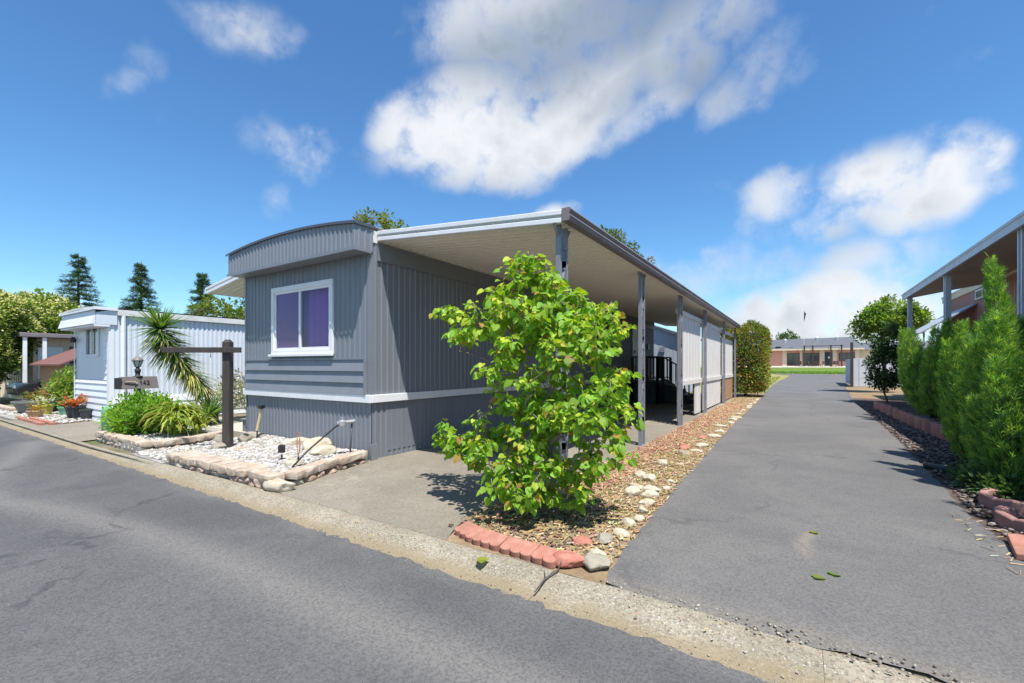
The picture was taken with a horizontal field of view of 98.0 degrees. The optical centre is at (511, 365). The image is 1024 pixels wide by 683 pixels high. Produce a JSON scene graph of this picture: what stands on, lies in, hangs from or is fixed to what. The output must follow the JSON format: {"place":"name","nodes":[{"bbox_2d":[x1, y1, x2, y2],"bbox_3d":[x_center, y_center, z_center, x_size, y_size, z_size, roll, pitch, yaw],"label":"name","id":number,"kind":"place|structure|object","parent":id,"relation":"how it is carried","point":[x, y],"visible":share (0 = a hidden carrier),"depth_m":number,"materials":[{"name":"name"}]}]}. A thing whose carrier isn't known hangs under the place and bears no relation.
{"place":"outdoors","nodes":[
{"label":"outdoors","id":0,"kind":"place"},
{"bbox_2d":[132,439,152,447],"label":"cap block","id":1,"kind":"structure","parent":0,"point":[144,443],"depth_m":7.34,"materials":[{"name":"stone"}]},
{"bbox_2d":[131,437,238,463],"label":"gravel path","id":2,"kind":"structure","parent":0,"point":[151,459],"depth_m":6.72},
{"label":"base stone","id":3,"kind":"object","parent":2,"relation":"on","visible":0},
{"bbox_2d":[153,436,196,446],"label":"cap block","id":4,"kind":"structure","parent":3,"relation":"on","point":[172,441],"depth_m":7.57,"materials":[{"name":"stone"}]},
{"bbox_2d":[203,420,244,436],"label":"concrete path","id":5,"kind":"structure","parent":0,"point":[238,428],"depth_m":9.70,"materials":[{"name":"concrete"}]},
{"bbox_2d":[247,468,284,482],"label":"cap block","id":6,"kind":"structure","parent":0,"point":[263,475],"depth_m":5.18,"materials":[{"name":"stone"}]},
{"bbox_2d":[198,435,364,472],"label":"white gravel","id":7,"kind":"structure","parent":0,"point":[263,450],"depth_m":6.47,"materials":[{"name":"gravel"}]},
{"bbox_2d":[161,340,240,447],"bbox_3d":[-4.930,0.477,7.133,1.240,1.785,0.173,0,0,0],"label":"signpost","id":8,"kind":"object","parent":7,"relation":"on","point":[227,349],"visible":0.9,"depth_m":7.11,"materials":[{"name":"black wood"}]},
{"bbox_2d":[280,437,309,445],"bbox_3d":[-3.526,1.266,7.300,0.536,0.187,0.245,0,0,-38],"label":"garden rock","id":9,"kind":"object","parent":7,"relation":"on","point":[290,441],"visible":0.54,"depth_m":7.17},
{"bbox_2d":[292,417,354,467],"bbox_3d":[-2.596,1.045,6.083,0.166,0.611,1.041,0,0,30],"label":"gas pipe","id":10,"kind":"object","parent":7,"relation":"on","point":[341,423],"visible":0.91,"depth_m":6.33,"materials":[{"name":"black metal"}]},
{"bbox_2d":[0,425,768,682],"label":"street","id":11,"kind":"structure","parent":0,"point":[111,572],"depth_m":2.68,"materials":[{"name":"asphalt"}]},
{"bbox_2d":[0,373,946,682],"bbox_3d":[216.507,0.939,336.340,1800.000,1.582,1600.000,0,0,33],"label":"ground","id":12,"kind":"structure","parent":0,"point":[238,417],"depth_m":7.86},
{"bbox_2d":[5,380,40,399],"bbox_3d":[-17.156,0.760,18.058,1.640,1.340,4.305,0,0,33],"label":"parked car","id":13,"kind":"object","parent":12,"relation":"on","point":[17,388],"visible":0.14,"depth_m":16.14,"materials":[{"name":"grey metal"}]},
{"bbox_2d":[0,288,46,388],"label":"flowering tree","id":14,"kind":"object","parent":12,"relation":"on","point":[15,318],"visible":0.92,"depth_m":16.67,"materials":[{"name":"green plant"}]},
{"bbox_2d":[0,410,56,419],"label":"pot gravel","id":15,"kind":"structure","parent":12,"relation":"on","point":[7,417],"depth_m":12.20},
{"bbox_2d":[10,389,60,413],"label":"potted plant","id":16,"kind":"object","parent":15,"relation":"on","point":[20,407],"visible":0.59,"depth_m":12.90,"materials":[{"name":"green plant"}]},
{"bbox_2d":[25,402,46,416],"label":"potted plant","id":17,"kind":"object","parent":15,"relation":"on","point":[35,412],"visible":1,"depth_m":11.85,"materials":[{"name":"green plant"}]},
{"bbox_2d":[31,394,56,414],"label":"potted plant","id":18,"kind":"object","parent":15,"relation":"on","point":[49,409],"visible":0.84,"depth_m":12.43,"materials":[{"name":"green plant"}]},
{"bbox_2d":[0,409,91,423],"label":"pot gravel stones","id":19,"kind":"object","parent":15,"relation":"on","point":[56,416],"visible":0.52,"depth_m":11.91,"materials":[{"name":"gravel"}]},
{"bbox_2d":[57,393,87,418],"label":"potted plant","id":20,"kind":"object","parent":19,"relation":"on","point":[72,411],"visible":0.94,"depth_m":11.57,"materials":[{"name":"orange plant"}]},
{"bbox_2d":[39,365,75,410],"bbox_3d":[-13.426,0.765,13.583,1.857,1.598,1.274,0,0,33],"label":"tall shrub","id":21,"kind":"object","parent":15,"relation":"on","point":[62,384],"visible":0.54,"depth_m":13.29,"materials":[{"name":"green plant"}]},
{"bbox_2d":[0,332,75,399],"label":"mobile home","id":22,"kind":"object","parent":12,"relation":"on","point":[53,344],"visible":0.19,"depth_m":17.51,"materials":[{"name":"white metal"}]},
{"bbox_2d":[38,347,62,378],"bbox_3d":[-18.304,-0.095,17.670,0.030,1.250,0.700,0,0,33],"label":"door","id":23,"kind":"structure","parent":22,"relation":"in","point":[51,351],"depth_m":17.63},
{"bbox_2d":[13,287,81,334],"bbox_3d":[-30.807,-1.752,28.957,5.675,6.510,5.222,0,0,-14],"label":"flowering tree","id":24,"kind":"object","parent":12,"relation":"on","point":[49,318],"visible":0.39,"depth_m":27.94,"materials":[{"name":"green plant"}]},
{"bbox_2d":[29,348,75,397],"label":"garden shed","id":25,"kind":"structure","parent":12,"relation":"on","point":[49,365],"depth_m":15.78,"materials":[{"name":"brown wood"}]},
{"bbox_2d":[9,420,100,440],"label":"neighbour drive","id":26,"kind":"structure","parent":12,"relation":"on","point":[84,430],"depth_m":10.05,"materials":[{"name":"concrete"}]},
{"bbox_2d":[54,253,106,307],"bbox_3d":[-36.852,-4.120,38.269,6.336,11.100,6.086,0,0,-6],"label":"conifer","id":27,"kind":"object","parent":12,"relation":"on","point":[77,271],"visible":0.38,"depth_m":38.09,"materials":[{"name":"green plant"}]},
{"bbox_2d":[119,261,162,311],"bbox_3d":[-30.712,-3.570,36.492,4.930,10.000,4.904,0,0,33],"label":"conifer","id":28,"kind":"object","parent":12,"relation":"on","point":[139,287],"visible":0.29,"depth_m":36.43,"materials":[{"name":"green plant"}]},
{"bbox_2d":[58,306,245,421],"bbox_3d":[-7.440,0.007,16.991,2.855,2.885,13.580,0,0,33],"label":"mobile home","id":29,"kind":"object","parent":12,"relation":"on","point":[104,356],"visible":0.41,"depth_m":11.65,"materials":[{"name":"white metal"}]},
{"bbox_2d":[85,328,99,356],"bbox_3d":[-10.924,-0.635,11.620,1.050,0.830,0.076,0,0,33],"label":"window","id":30,"kind":"structure","parent":29,"relation":"in","point":[91,331],"depth_m":11.66,"materials":[{"name":"grey glass"}]},
{"bbox_2d":[96,417,241,452],"bbox_3d":[-7.354,1.405,9.729,4.900,0.130,2.800,0,0,33],"label":"shrub bed","id":31,"kind":"object","parent":12,"relation":"on","point":[142,449],"visible":0.09,"depth_m":7.82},
{"bbox_2d":[114,376,158,394],"bbox_3d":[-7.666,0.803,9.114,0.224,1.153,0.684,0,0,20],"label":"number box","id":32,"kind":"object","parent":31,"relation":"on","point":[140,383],"visible":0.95,"depth_m":9.03,"materials":[{"name":"metal"}]},
{"bbox_2d":[131,356,143,376],"bbox_3d":[-7.664,0.020,9.119,0.200,0.440,0.190,0,0,33],"label":"lantern","id":33,"kind":"object","parent":32,"relation":"on","point":[137,361],"visible":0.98,"depth_m":9.08,"materials":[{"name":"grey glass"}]},
{"bbox_2d":[94,387,180,434],"bbox_3d":[-7.349,0.961,8.836,1.402,1.073,1.578,0,0,-31],"label":"bush","id":34,"kind":"object","parent":31,"relation":"on","point":[122,416],"visible":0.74,"depth_m":8.53,"materials":[{"name":"green plant"}]},
{"bbox_2d":[124,426,204,440],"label":"shrub bed gravel","id":35,"kind":"object","parent":31,"relation":"on","point":[155,436],"visible":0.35,"depth_m":8.40,"materials":[{"name":"gravel"}]},
{"bbox_2d":[118,297,219,422],"bbox_3d":[-7.647,-0.113,10.141,1.496,3.010,2.087,0,0,64],"label":"leaning yucca","id":36,"kind":"object","parent":31,"relation":"on","point":[181,367],"visible":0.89,"depth_m":10.02,"materials":[{"name":"green plant"}]},
{"bbox_2d":[136,399,218,435],"bbox_3d":[-6.381,1.014,8.532,1.477,0.712,1.400,0,0,33],"label":"strap leaf plant","id":37,"kind":"object","parent":31,"relation":"on","point":[177,419],"visible":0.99,"depth_m":8.30,"materials":[{"name":"green plant"}]},
{"bbox_2d":[177,386,245,424],"bbox_3d":[-6.814,0.872,10.055,1.582,0.997,1.641,0,0,33],"label":"spiky yucca","id":38,"kind":"object","parent":31,"relation":"on","point":[211,406],"visible":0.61,"depth_m":9.99,"materials":[{"name":"green plant"}]},
{"bbox_2d":[183,272,222,314],"bbox_3d":[-24.876,-3.020,35.385,4.595,8.900,4.494,0,0,33],"label":"conifer","id":39,"kind":"object","parent":12,"relation":"on","point":[202,283],"visible":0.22,"depth_m":35.28,"materials":[{"name":"green plant"}]},
{"bbox_2d":[186,294,244,318],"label":"tree","id":40,"kind":"object","parent":12,"relation":"on","point":[228,310],"visible":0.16,"depth_m":25.61,"materials":[{"name":"green plant"}]},
{"bbox_2d":[210,368,245,411],"bbox_3d":[-7.450,0.748,11.913,1.135,1.378,1.155,0,0,33],"label":"white shrub","id":41,"kind":"object","parent":12,"relation":"on","point":[238,386],"visible":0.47,"depth_m":11.86,"materials":[{"name":"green plant"}]},
{"bbox_2d":[169,457,366,488],"bbox_3d":[-4.003,1.400,6.870,3.930,0.140,1.780,0,0,33],"label":"gravel bed","id":42,"kind":"object","parent":12,"relation":"on","point":[197,467],"visible":0.06,"depth_m":5.88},
{"bbox_2d":[216,461,250,473],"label":"cap block","id":43,"kind":"structure","parent":42,"relation":"on","point":[220,469],"depth_m":5.59,"materials":[{"name":"stone"}]},
{"bbox_2d":[226,462,260,475],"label":"cap block","id":44,"kind":"structure","parent":42,"relation":"on","point":[231,470],"depth_m":5.50,"materials":[{"name":"stone"}]},
{"bbox_2d":[236,464,270,477],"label":"cap block","id":45,"kind":"structure","parent":42,"relation":"on","point":[242,472],"depth_m":5.39,"materials":[{"name":"stone"}]},
{"bbox_2d":[302,437,331,450],"bbox_3d":[-3.006,1.244,6.881,0.354,0.265,0.502,0,0,33],"label":"garden rock","id":46,"kind":"object","parent":42,"relation":"on","point":[308,444],"visible":0.5,"depth_m":6.76,"materials":[{"name":"stone"}]},
{"bbox_2d":[310,445,336,455],"bbox_3d":[-2.754,1.258,6.493,0.370,0.201,0.250,0,0,-36],"label":"garden rock","id":47,"kind":"object","parent":42,"relation":"on","point":[323,450],"visible":0.8,"depth_m":6.41,"materials":[{"name":"stone"}]},
{"bbox_2d":[352,206,409,229],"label":"tree","id":48,"kind":"object","parent":12,"relation":"on","point":[382,220],"visible":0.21,"depth_m":27.20,"materials":[{"name":"green plant"}]},
{"bbox_2d":[226,220,654,460],"bbox_3d":[0.489,-0.379,14.096,3.876,3.677,15.965,0,0,33],"label":"mobile home","id":49,"kind":"object","parent":12,"relation":"on","point":[339,323],"visible":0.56,"depth_m":7.55,"materials":[{"name":"grey"}]},
{"bbox_2d":[205,276,244,297],"bbox_3d":[-3.369,-0.259,13.241,1.910,3.377,9.501,0,0,33],"label":"side awning","id":50,"kind":"object","parent":49,"relation":"attached to","point":[229,286],"visible":0.06,"depth_m":9.59,"materials":[{"name":"metal"}]},
{"bbox_2d":[268,278,333,356],"bbox_3d":[-3.590,-0.775,7.670,1.860,1.240,0.222,0,0,33],"label":"window","id":51,"kind":"structure","parent":49,"relation":"in","point":[302,315],"depth_m":7.69,"materials":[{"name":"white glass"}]},
{"bbox_2d":[632,325,637,371],"bbox_3d":[4.934,-0.565,17.547,0.077,2.010,1.050,0,0,33],"label":"door","id":52,"kind":"structure","parent":49,"relation":"in","point":[634,331],"depth_m":17.32,"materials":[{"name":"white metal"}]},
{"bbox_2d":[0,418,940,682],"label":"kerb","id":53,"kind":"structure","parent":12,"relation":"on","point":[656,619],"depth_m":2.84,"materials":[{"name":"concrete"}]},
{"bbox_2d":[106,460,793,682],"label":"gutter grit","id":54,"kind":"object","parent":53,"relation":"on","point":[753,669],"visible":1,"depth_m":2.90,"materials":[{"name":"gravel"}]},
{"bbox_2d":[600,579,973,682],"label":"edge grit","id":55,"kind":"object","parent":53,"relation":"on","point":[852,659],"visible":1,"depth_m":2.35,"materials":[{"name":"gravel"}]},
{"bbox_2d":[279,397,734,539],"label":"carport slab","id":56,"kind":"structure","parent":12,"relation":"on","point":[428,491],"depth_m":5.32,"materials":[{"name":"concrete"}]},
{"bbox_2d":[263,478,295,491],"bbox_3d":[-2.678,1.376,5.078,0.400,0.165,0.222,0,0,24],"label":"corner rock","id":57,"kind":"object","parent":56,"relation":"on","point":[278,485],"visible":0.89,"depth_m":5.00,"materials":[{"name":"stone"}]},
{"bbox_2d":[302,474,316,481],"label":"base stone","id":58,"kind":"object","parent":56,"relation":"on","point":[310,477],"visible":0.6,"depth_m":5.44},
{"bbox_2d":[284,465,318,479],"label":"cap block","id":59,"kind":"structure","parent":58,"relation":"on","point":[298,473],"depth_m":5.34,"materials":[{"name":"stone"}]},
{"bbox_2d":[315,470,324,477],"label":"base stone","id":60,"kind":"object","parent":56,"relation":"on","point":[320,474],"visible":0.48,"depth_m":5.66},
{"bbox_2d":[307,458,337,471],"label":"cap block","id":61,"kind":"structure","parent":60,"relation":"on","point":[324,464],"depth_m":5.78,"materials":[{"name":"stone"}]},
{"bbox_2d":[333,464,346,469],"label":"base stone","id":62,"kind":"object","parent":56,"relation":"on","point":[341,467],"visible":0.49,"depth_m":6.04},
{"bbox_2d":[330,450,367,464],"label":"cap block","id":63,"kind":"structure","parent":62,"relation":"on","point":[349,457],"depth_m":6.22,"materials":[{"name":"stone"}]},
{"bbox_2d":[370,443,377,460],"bbox_3d":[-2.069,1.310,6.684,0.025,0.260,0.120,0,0,33],"label":"skirt board","id":64,"kind":"object","parent":56,"relation":"on","point":[373,452],"visible":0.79,"depth_m":6.66,"materials":[{"name":"grey"}]},
{"bbox_2d":[377,207,740,488],"bbox_3d":[4.029,-0.302,13.229,3.245,3.464,17.500,0,0,33],"label":"carport","id":65,"kind":"object","parent":56,"relation":"on","point":[599,265],"visible":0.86,"depth_m":7.33,"materials":[{"name":"metal"}]},
{"bbox_2d":[675,308,732,421],"bbox_3d":[6.836,0.005,15.169,0.075,2.750,10.590,0,0,33],"label":"privacy screen","id":66,"kind":"object","parent":65,"relation":"attached to","point":[692,347],"visible":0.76,"depth_m":13.54,"materials":[{"name":"white wood"}]},
{"bbox_2d":[446,393,763,583],"bbox_3d":[6.227,1.426,13.094,1.589,0.001,23.240,0,0,33],"label":"planting strip","id":67,"kind":"object","parent":12,"relation":"on","point":[583,572],"visible":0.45,"depth_m":4.09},
{"bbox_2d":[454,521,484,542],"bbox_3d":[-0.356,1.388,3.711,0.164,0.055,0.260,-18,11,-36],"label":"edging brick","id":68,"kind":"object","parent":67,"relation":"on","point":[467,531],"visible":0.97,"depth_m":3.69,"materials":[{"name":"ceramic"}]},
{"bbox_2d":[472,529,508,551],"bbox_3d":[-0.176,1.387,3.535,0.270,0.055,0.164,0,13,36],"label":"edging brick","id":69,"kind":"object","parent":67,"relation":"on","point":[488,539],"visible":0.94,"depth_m":3.51,"materials":[{"name":"ceramic"}]},
{"bbox_2d":[500,536,539,560],"bbox_3d":[0.056,1.387,3.368,0.280,0.055,0.164,0,14,35],"label":"edging brick","id":70,"kind":"object","parent":67,"relation":"on","point":[514,547],"visible":0.94,"depth_m":3.35,"materials":[{"name":"ceramic"}]},
{"bbox_2d":[448,493,619,548],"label":"dry leaves","id":71,"kind":"object","parent":67,"relation":"on","point":[559,545],"visible":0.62,"depth_m":4.02,"materials":[{"name":"plant"}]},
{"bbox_2d":[429,251,644,518],"bbox_3d":[0.141,0.162,4.405,2.232,2.599,1.460,0,0,11],"label":"tree","id":72,"kind":"object","parent":67,"relation":"on","point":[543,411],"visible":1,"depth_m":4.13,"materials":[{"name":"green plant"}]},
{"bbox_2d":[531,545,558,568],"bbox_3d":[0.253,1.386,3.224,0.200,0.055,0.164,0,11,38],"label":"edging brick","id":73,"kind":"object","parent":67,"relation":"on","point":[542,554],"visible":0.95,"depth_m":3.19,"materials":[{"name":"ceramic"}]},
{"bbox_2d":[553,550,583,567],"bbox_3d":[0.400,1.391,3.182,0.254,0.116,0.178,0,0,11],"label":"broken brick","id":74,"kind":"object","parent":67,"relation":"on","point":[569,559],"visible":0.91,"depth_m":3.13,"materials":[{"name":"brick"}]},
{"bbox_2d":[571,535,592,546],"bbox_3d":[0.565,1.409,3.565,0.158,0.086,0.141,0,0,-11],"label":"border stone","id":75,"kind":"object","parent":67,"relation":"on","point":[582,540],"visible":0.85,"depth_m":3.53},
{"bbox_2d":[582,552,610,570],"bbox_3d":[0.594,1.399,3.147,0.203,0.107,0.225,0,0,16],"label":"corner stone","id":76,"kind":"object","parent":67,"relation":"on","point":[594,561],"visible":0.91,"depth_m":3.10,"materials":[{"name":"stone"}]},
{"bbox_2d":[596,532,612,544],"bbox_3d":[0.748,1.409,3.618,0.141,0.082,0.186,0,0,33],"label":"border stone","id":77,"kind":"object","parent":67,"relation":"on","point":[604,538],"visible":0.9,"depth_m":3.57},
{"bbox_2d":[541,450,686,521],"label":"strip weeds","id":78,"kind":"object","parent":67,"relation":"on","point":[620,484],"visible":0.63,"depth_m":5.38,"materials":[{"name":"green plant"}]},
{"bbox_2d":[473,395,763,567],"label":"wood mulch","id":79,"kind":"object","parent":67,"relation":"on","point":[745,399],"visible":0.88,"depth_m":5.07,"materials":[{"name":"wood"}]},
{"bbox_2d":[624,486,640,497],"bbox_3d":[1.321,1.396,4.862,0.174,0.148,0.186,0,0,33],"label":"border stone","id":80,"kind":"object","parent":67,"relation":"on","point":[632,491],"visible":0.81,"depth_m":4.80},
{"bbox_2d":[720,319,772,395],"bbox_3d":[10.841,-0.335,20.745,2.306,3.578,2.890,0,0,33],"label":"hedge","id":81,"kind":"object","parent":67,"relation":"on","point":[756,335],"visible":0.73,"depth_m":19.92,"materials":[{"name":"green plant"}]},
{"bbox_2d":[600,224,656,266],"bbox_3d":[8.965,-5.208,37.007,4.894,13.434,5.622,0,0,-39],"label":"tree","id":82,"kind":"object","parent":12,"relation":"on","point":[616,235],"visible":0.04,"depth_m":36.46,"materials":[{"name":"green plant"}]},
{"bbox_2d":[630,356,693,403],"bbox_3d":[5.988,0.919,17.076,2.305,2.522,2.100,0,0,33],"label":"porch","id":83,"kind":"object","parent":12,"relation":"on","point":[662,390],"visible":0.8,"depth_m":16.73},
{"bbox_2d":[654,325,695,391],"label":"garden building","id":84,"kind":"structure","parent":12,"relation":"on","point":[665,343],"depth_m":22.36,"materials":[{"name":"metal"}]},
{"bbox_2d":[775,329,800,339],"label":"tree","id":85,"kind":"object","parent":12,"relation":"on","point":[781,336],"visible":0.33,"depth_m":98.83,"materials":[{"name":"green plant"}]},
{"bbox_2d":[720,336,933,365],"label":"community hall","id":86,"kind":"structure","parent":12,"relation":"on","point":[788,352],"depth_m":81.96,"materials":[{"name":"brick"}]},
{"bbox_2d":[787,353,798,365],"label":"window","id":87,"kind":"structure","parent":86,"relation":"in","point":[792,358],"depth_m":82.86,"materials":[{"name":"grey glass"}]},
{"bbox_2d":[803,353,818,365],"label":"window","id":88,"kind":"structure","parent":86,"relation":"in","point":[808,356],"depth_m":81.38,"materials":[{"name":"grey glass"}]},
{"bbox_2d":[853,398,1023,545],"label":"planting bed","id":89,"kind":"object","parent":12,"relation":"on","point":[900,404],"visible":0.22,"depth_m":6.42,"materials":[{"name":"brown soil"}]},
{"bbox_2d":[862,319,903,402],"bbox_3d":[13.871,-0.151,16.528,1.691,3.179,1.541,0,0,-27],"label":"shrub","id":90,"kind":"object","parent":89,"relation":"on","point":[887,353],"visible":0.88,"depth_m":16.46,"materials":[{"name":"green plant"}]},
{"bbox_2d":[896,318,978,419],"bbox_3d":[10.392,0.054,10.845,1.634,2.471,2.837,0,0,33],"label":"juniper","id":91,"kind":"object","parent":89,"relation":"on","point":[918,368],"visible":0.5,"depth_m":10.66,"materials":[{"name":"green plant"}]},
{"bbox_2d":[923,462,958,471],"bbox_3d":[5.803,1.380,5.982,0.090,0.087,0.434,0,0,-22],"label":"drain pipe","id":92,"kind":"object","parent":89,"relation":"on","point":[934,466],"visible":0.65,"depth_m":6.04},
{"bbox_2d":[861,405,1023,536],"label":"bark chips","id":93,"kind":"object","parent":89,"relation":"on","point":[896,429],"visible":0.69,"depth_m":7.26,"materials":[{"name":"gravel"}]},
{"bbox_2d":[901,211,1023,404],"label":"carport","id":94,"kind":"object","parent":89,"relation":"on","point":[1004,243],"visible":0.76,"depth_m":11.11,"materials":[{"name":"metal"}]},
{"bbox_2d":[932,312,1023,463],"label":"juniper","id":95,"kind":"object","parent":89,"relation":"on","point":[952,349],"visible":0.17,"depth_m":6.41,"materials":[{"name":"green plant"}]},
{"bbox_2d":[945,459,1023,499],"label":"ground shrub","id":96,"kind":"object","parent":89,"relation":"on","point":[973,472],"visible":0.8,"depth_m":4.91,"materials":[{"name":"green plant"}]},
{"bbox_2d":[955,252,1023,489],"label":"juniper","id":97,"kind":"object","parent":89,"relation":"on","point":[992,399],"visible":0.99,"depth_m":5.00,"materials":[{"name":"green plant"}]},
{"bbox_2d":[978,488,1023,514],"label":"edging block","id":98,"kind":"object","parent":89,"relation":"on","point":[988,499],"depth_m":4.40,"materials":[{"name":"concrete"}]},
{"bbox_2d":[994,506,1023,533],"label":"edging block","id":99,"kind":"object","parent":89,"relation":"on","point":[1007,516],"depth_m":3.91,"materials":[{"name":"concrete"}]},
{"bbox_2d":[905,270,1016,396],"bbox_3d":[14.017,-1.020,8.935,6.100,4.900,24.600,0,0,33],"label":"mobile home","id":100,"kind":"object","parent":12,"relation":"on","point":[967,302],"visible":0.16,"depth_m":16.83,"materials":[{"name":"red"}]},
{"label":"base stone","id":101,"kind":"object","parent":12,"relation":"on","visible":0},
{"bbox_2d":[201,457,232,468],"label":"cap block","id":102,"kind":"structure","parent":101,"relation":"on","point":[205,464],"depth_m":5.82,"materials":[{"name":"stone"}]},
{"bbox_2d":[0,0,1023,343],"label":"sky","id":103,"kind":"structure","parent":0,"point":[778,161],"materials":[{"name":"blue"}]},
{"bbox_2d":[720,367,845,373],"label":"lawn","id":104,"kind":"structure","parent":0,"point":[810,369],"depth_m":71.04,"materials":[{"name":"green plant"}]},
{"bbox_2d":[746,366,845,367],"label":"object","id":105,"kind":"structure","parent":0,"point":[805,367],"depth_m":77.46,"materials":[{"name":"concrete"}]},
{"bbox_2d":[803,345,842,366],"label":"pergola","id":106,"kind":"object","parent":105,"relation":"on","point":[804,346],"visible":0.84,"depth_m":77.53,"materials":[{"name":"black wood"}]},
{"bbox_2d":[607,374,1023,682],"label":"driveway","id":107,"kind":"structure","parent":0,"point":[925,581],"depth_m":3.43,"materials":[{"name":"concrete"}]},
{"bbox_2d":[949,513,1023,573],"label":"straw litter","id":108,"kind":"object","parent":107,"relation":"on","point":[995,538],"visible":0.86,"depth_m":3.66,"materials":[{"name":"plant"}]},
{"bbox_2d":[1007,533,1023,560],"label":"clay slab","id":109,"kind":"object","parent":107,"relation":"on","point":[1016,542],"depth_m":3.39,"materials":[{"name":"ceramic"}]},
{"bbox_2d":[846,383,914,399],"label":"side path","id":110,"kind":"structure","parent":0,"point":[864,392],"depth_m":22.63,"materials":[{"name":"concrete"}]},
{"bbox_2d":[846,342,898,386],"bbox_3d":[25.644,-0.045,32.163,2.568,2.950,8.148,0,0,33],"label":"panel fence","id":111,"kind":"object","parent":110,"relation":"on","point":[855,371],"visible":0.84,"depth_m":29.37,"materials":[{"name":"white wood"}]},
{"bbox_2d":[843,294,935,392],"bbox_3d":[19.597,-1.131,23.011,3.034,5.176,3.214,0,0,-21],"label":"tree","id":112,"kind":"object","parent":110,"relation":"on","point":[867,323],"visible":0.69,"depth_m":22.68,"materials":[{"name":"green plant"}]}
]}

